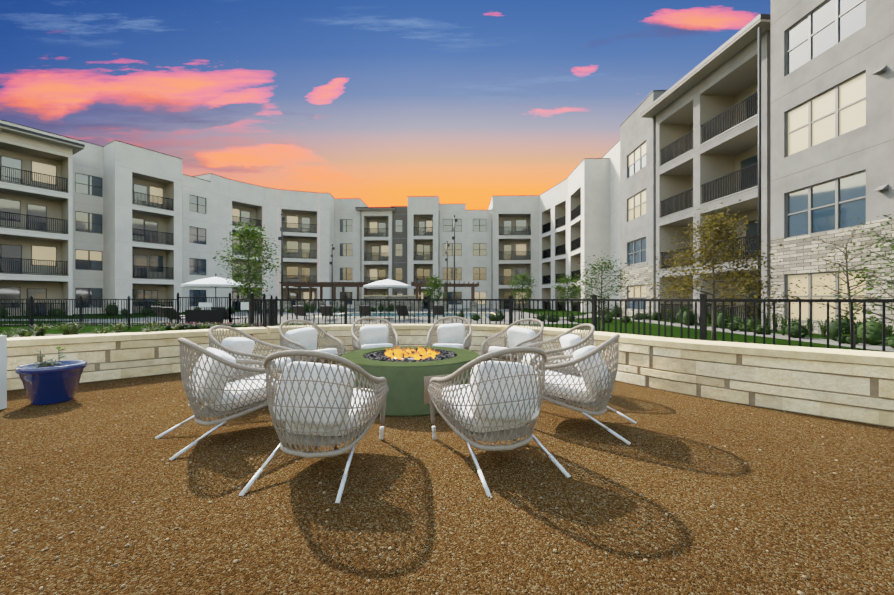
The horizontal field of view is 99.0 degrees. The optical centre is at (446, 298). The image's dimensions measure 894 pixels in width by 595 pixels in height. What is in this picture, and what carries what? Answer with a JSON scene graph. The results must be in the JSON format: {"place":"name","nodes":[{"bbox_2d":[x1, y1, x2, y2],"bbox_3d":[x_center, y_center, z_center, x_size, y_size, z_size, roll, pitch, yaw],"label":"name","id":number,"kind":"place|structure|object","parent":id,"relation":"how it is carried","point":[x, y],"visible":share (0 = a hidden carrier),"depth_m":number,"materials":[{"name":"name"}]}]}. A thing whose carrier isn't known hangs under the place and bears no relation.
{"place":"outdoors","nodes":[
{"label":"outdoors","id":0,"kind":"place"},
{"bbox_2d":[2,319,111,320],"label":"path","id":1,"kind":"structure","parent":0,"point":[51,319],"depth_m":23.35,"materials":[{"name":"concrete"}]},
{"bbox_2d":[62,309,581,323],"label":"pool deck","id":2,"kind":"structure","parent":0,"point":[357,315],"depth_m":25.87,"materials":[{"name":"concrete"}]},
{"bbox_2d":[181,274,246,306],"bbox_3d":[-11.661,0.008,19.240,2.772,2.500,2.772,0,0,2],"label":"umbrella","id":3,"kind":"object","parent":2,"relation":"on","point":[215,282],"visible":0.81,"depth_m":18.43,"materials":[{"name":"grey fabric"}]},
{"bbox_2d":[278,213,285,315],"bbox_3d":[-11.814,-2.436,27.348,0.448,7.387,0.516,0,0,2],"label":"light pole","id":4,"kind":"object","parent":2,"relation":"on","point":[281,227],"visible":1,"depth_m":27.30,"materials":[{"name":"black metal"}]},
{"bbox_2d":[151,305,444,324],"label":"lounge chairs","id":5,"kind":"object","parent":2,"relation":"on","point":[300,311],"visible":0.62,"depth_m":22.00,"materials":[{"name":"black wicker"}]},
{"bbox_2d":[279,282,369,310],"bbox_3d":[-12.638,-0.232,40.378,8.500,2.980,4.200,0,0,2],"label":"pergola","id":6,"kind":"object","parent":2,"relation":"on","point":[321,285],"visible":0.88,"depth_m":38.86,"materials":[{"name":"brown wood"}]},
{"bbox_2d":[329,244,334,307],"bbox_3d":[-10.919,-1.973,36.325,0.448,6.461,0.516,0,0,2],"label":"light pole","id":7,"kind":"object","parent":2,"relation":"on","point":[331,263],"visible":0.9,"depth_m":36.28,"materials":[{"name":"black metal"}]},
{"bbox_2d":[363,279,411,319],"bbox_3d":[-3.631,-0.042,23.505,2.772,2.600,2.772,0,0,2],"label":"umbrella","id":8,"kind":"object","parent":2,"relation":"on","point":[387,283],"visible":0.98,"depth_m":22.70,"materials":[{"name":"grey fabric"}]},
{"bbox_2d":[363,295,420,310],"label":"cabana stone wall","id":9,"kind":"structure","parent":2,"relation":"on","point":[373,303],"depth_m":41.18,"materials":[{"name":"beige stone"}]},
{"bbox_2d":[422,274,447,304],"bbox_3d":[-0.886,-0.291,28.094,1.964,3.100,1.976,0,0,2],"label":"tree","id":10,"kind":"object","parent":2,"relation":"on","point":[434,285],"visible":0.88,"depth_m":27.95,"materials":[{"name":"green plant"}]},
{"bbox_2d":[411,281,478,310],"bbox_3d":[-0.143,-0.232,40.010,6.900,2.980,4.200,0,0,2],"label":"pergola","id":11,"kind":"object","parent":2,"relation":"on","point":[472,286],"visible":0.79,"depth_m":38.41,"materials":[{"name":"brown wood"}]},
{"bbox_2d":[445,241,449,311],"bbox_3d":[0.036,-2.175,37.003,0.448,6.867,0.516,0,0,2],"label":"light pole","id":12,"kind":"object","parent":2,"relation":"on","point":[446,252],"visible":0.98,"depth_m":36.96,"materials":[{"name":"black metal"}]},
{"bbox_2d":[452,215,456,314],"bbox_3d":[0.599,-2.663,29.983,0.448,7.841,0.516,0,0,2],"label":"light pole","id":13,"kind":"object","parent":2,"relation":"on","point":[453,229],"visible":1,"depth_m":29.92,"materials":[{"name":"black metal"}]},
{"bbox_2d":[506,271,539,317],"bbox_3d":[5.009,-0.273,24.811,2.097,3.067,1.974,0,0,-26],"label":"tree","id":14,"kind":"object","parent":2,"relation":"on","point":[521,277],"visible":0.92,"depth_m":24.75,"materials":[{"name":"green plant"}]},
{"bbox_2d":[0,0,770,209],"label":"sky","id":15,"kind":"structure","parent":0,"point":[380,103],"materials":[{"name":"blue"}]},
{"bbox_2d":[0,359,893,594],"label":"ground","id":16,"kind":"structure","parent":0,"point":[295,542],"depth_m":2.33,"materials":[{"name":"brown gravel"}]},
{"bbox_2d":[0,335,6,408],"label":"white board","id":17,"kind":"object","parent":16,"relation":"on","point":[3,371],"visible":1,"depth_m":4.37,"materials":[{"name":"grey paint"}]},
{"bbox_2d":[15,346,87,404],"bbox_3d":[-4.837,0.919,4.683,0.621,0.678,0.621,0,0,2],"label":"potted plant","id":18,"kind":"object","parent":16,"relation":"on","point":[51,381],"visible":1,"depth_m":4.54,"materials":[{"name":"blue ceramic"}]},
{"bbox_2d":[155,338,282,459],"bbox_3d":[-2.009,0.804,3.590,0.792,0.935,1.094,0,0,45],"label":"lounge chair","id":19,"kind":"object","parent":16,"relation":"on","point":[212,387],"visible":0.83,"depth_m":3.30,"materials":[{"name":"fabric"}]},
{"bbox_2d":[188,325,299,405],"bbox_3d":[-2.491,0.804,4.806,1.094,0.935,0.792,0,0,2],"label":"lounge chair","id":20,"kind":"object","parent":16,"relation":"on","point":[237,347],"visible":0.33,"depth_m":4.73,"materials":[{"name":"fabric"}]},
{"bbox_2d":[279,319,345,362],"bbox_3d":[-2.201,0.804,6.060,1.094,0.935,0.792,0,0,38],"label":"lounge chair","id":21,"kind":"object","parent":16,"relation":"on","point":[302,338],"visible":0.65,"depth_m":6.10,"materials":[{"name":"fabric"}]},
{"bbox_2d":[239,350,388,502],"bbox_3d":[-0.923,0.804,2.928,0.792,0.935,1.094,0,0,8],"label":"lounge chair","id":22,"kind":"object","parent":16,"relation":"on","point":[314,404],"visible":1,"depth_m":2.64,"materials":[{"name":"wicker"}]},
{"bbox_2d":[351,317,398,350],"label":"lounge chair","id":23,"kind":"object","parent":16,"relation":"on","point":[374,336],"visible":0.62,"depth_m":6.93,"materials":[{"name":"fabric"}]},
{"bbox_2d":[340,345,479,416],"bbox_3d":[-0.467,0.930,4.944,1.780,0.655,1.780,0,0,2],"label":"fire pit table","id":24,"kind":"object","parent":16,"relation":"on","point":[408,373],"visible":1,"depth_m":4.14,"materials":[{"name":"concrete"}]},
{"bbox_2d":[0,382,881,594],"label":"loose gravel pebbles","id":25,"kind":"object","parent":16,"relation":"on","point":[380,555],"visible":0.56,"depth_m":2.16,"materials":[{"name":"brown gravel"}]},
{"bbox_2d":[426,316,471,349],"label":"lounge chair","id":26,"kind":"object","parent":16,"relation":"on","point":[453,335],"visible":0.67,"depth_m":7.07,"materials":[{"name":"fabric"}]},
{"bbox_2d":[7,324,893,426],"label":"stone wall","id":27,"kind":"structure","parent":16,"relation":"on","point":[851,385],"depth_m":5.06,"materials":[{"name":"stone"}]},
{"bbox_2d":[427,347,570,496],"bbox_3d":[0.344,0.804,3.050,0.792,0.935,1.094,0,0,-24],"label":"lounge chair","id":28,"kind":"object","parent":16,"relation":"on","point":[495,401],"visible":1,"depth_m":2.77,"materials":[{"name":"fabric"}]},
{"bbox_2d":[480,318,543,361],"bbox_3d":[1.145,0.804,6.284,1.094,0.935,0.792,0,0,-42],"label":"lounge chair","id":29,"kind":"object","parent":16,"relation":"on","point":[519,336],"visible":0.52,"depth_m":6.32,"materials":[{"name":"fabric"}]},
{"bbox_2d":[517,324,610,396],"bbox_3d":[1.530,0.804,5.168,1.094,0.935,0.792,0,0,-4],"label":"lounge chair","id":30,"kind":"object","parent":16,"relation":"on","point":[571,343],"visible":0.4,"depth_m":5.00,"materials":[{"name":"wicker"}]},
{"bbox_2d":[536,334,636,444],"bbox_3d":[1.282,0.804,3.855,1.094,0.935,0.792,0,0,30],"label":"lounge chair","id":31,"kind":"object","parent":16,"relation":"on","point":[591,381],"visible":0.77,"depth_m":3.56,"materials":[{"name":"fabric"}]},
{"bbox_2d":[0,308,893,352],"bbox_3d":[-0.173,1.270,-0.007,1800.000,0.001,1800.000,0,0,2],"label":"lawn","id":32,"kind":"structure","parent":0,"point":[739,338],"depth_m":16.34,"materials":[{"name":"green plant"}]},
{"bbox_2d":[11,332,133,337],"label":"planting bed mulch","id":33,"kind":"object","parent":32,"relation":"on","point":[12,336],"visible":0.06,"depth_m":7.04,"materials":[{"name":"brown soil"}]},
{"bbox_2d":[0,320,254,337],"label":"shrubs","id":34,"kind":"object","parent":33,"relation":"on","point":[70,329],"visible":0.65,"depth_m":6.67,"materials":[{"name":"green plant"}]},
{"bbox_2d":[0,292,277,328],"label":"pool fence","id":35,"kind":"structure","parent":32,"relation":"on","point":[204,316],"depth_m":16.05,"materials":[{"name":"black metal"}]},
{"bbox_2d":[0,119,334,316],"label":"building wing","id":36,"kind":"structure","parent":32,"relation":"on","point":[115,219],"depth_m":33.17,"materials":[{"name":"white paint"}]},
{"bbox_2d":[164,322,262,329],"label":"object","id":37,"kind":"object","parent":32,"relation":"on","point":[193,326],"visible":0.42,"depth_m":15.27,"materials":[{"name":"metal"}]},
{"bbox_2d":[213,218,287,326],"bbox_3d":[-6.255,-0.655,12.266,2.130,3.828,1.933,0,0,30],"label":"tree","id":38,"kind":"object","parent":32,"relation":"on","point":[248,289],"visible":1,"depth_m":12.15,"materials":[{"name":"green plant"}]},
{"bbox_2d":[335,195,538,308],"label":"building wing","id":39,"kind":"structure","parent":32,"relation":"on","point":[496,244],"depth_m":50.33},
{"bbox_2d":[2,301,893,347],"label":"shrubs","id":40,"kind":"object","parent":32,"relation":"on","point":[873,333],"visible":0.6,"depth_m":14.68,"materials":[{"name":"green plant"}]},
{"bbox_2d":[552,273,582,314],"bbox_3d":[8.155,-0.239,25.729,2.045,2.997,2.100,0,0,44],"label":"tree","id":41,"kind":"object","parent":32,"relation":"on","point":[564,281],"visible":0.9,"depth_m":25.59,"materials":[{"name":"green plant"}]},
{"bbox_2d":[250,294,893,351],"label":"fence","id":42,"kind":"object","parent":32,"relation":"on","point":[703,300],"visible":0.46,"depth_m":6.38,"materials":[{"name":"black metal"}]},
{"bbox_2d":[539,140,619,311],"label":"building wing","id":43,"kind":"structure","parent":32,"relation":"on","point":[579,214],"depth_m":36.94,"materials":[{"name":"white paint"}]},
{"bbox_2d":[570,251,639,331],"bbox_3d":[5.632,-0.242,13.920,2.227,3.003,2.504,0,0,2],"label":"tree","id":44,"kind":"object","parent":32,"relation":"on","point":[600,268],"visible":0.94,"depth_m":13.80,"materials":[{"name":"green plant"}]},
{"bbox_2d":[634,199,822,340],"bbox_3d":[7.867,-0.746,10.874,4.293,4.014,3.880,0,0,2],"label":"tree","id":45,"kind":"object","parent":32,"relation":"on","point":[713,237],"visible":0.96,"depth_m":10.82,"materials":[{"name":"green plant"}]},
{"bbox_2d":[620,0,893,334],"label":"building wing","id":46,"kind":"structure","parent":32,"relation":"on","point":[779,120],"depth_m":15.29,"materials":[{"name":"grey paint"}]},
{"bbox_2d":[668,309,893,342],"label":"shrubs","id":47,"kind":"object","parent":32,"relation":"on","point":[823,328],"depth_m":14.02,"materials":[{"name":"green plant"}]},
{"bbox_2d":[799,216,893,348],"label":"tree","id":48,"kind":"object","parent":32,"relation":"on","point":[847,281],"visible":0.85,"depth_m":9.73,"materials":[{"name":"green plant"}]},
{"bbox_2d":[811,214,893,324],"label":"tree","id":49,"kind":"object","parent":32,"relation":"on","point":[869,312],"visible":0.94,"depth_m":7.01,"materials":[{"name":"green plant"}]},
{"bbox_2d":[310,314,597,321],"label":"path","id":50,"kind":"structure","parent":0,"point":[589,315],"depth_m":22.27,"materials":[{"name":"concrete"}]},
{"bbox_2d":[612,317,893,351],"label":"building path","id":51,"kind":"structure","parent":0,"point":[833,342],"depth_m":12.17,"materials":[{"name":"concrete"}]}
]}

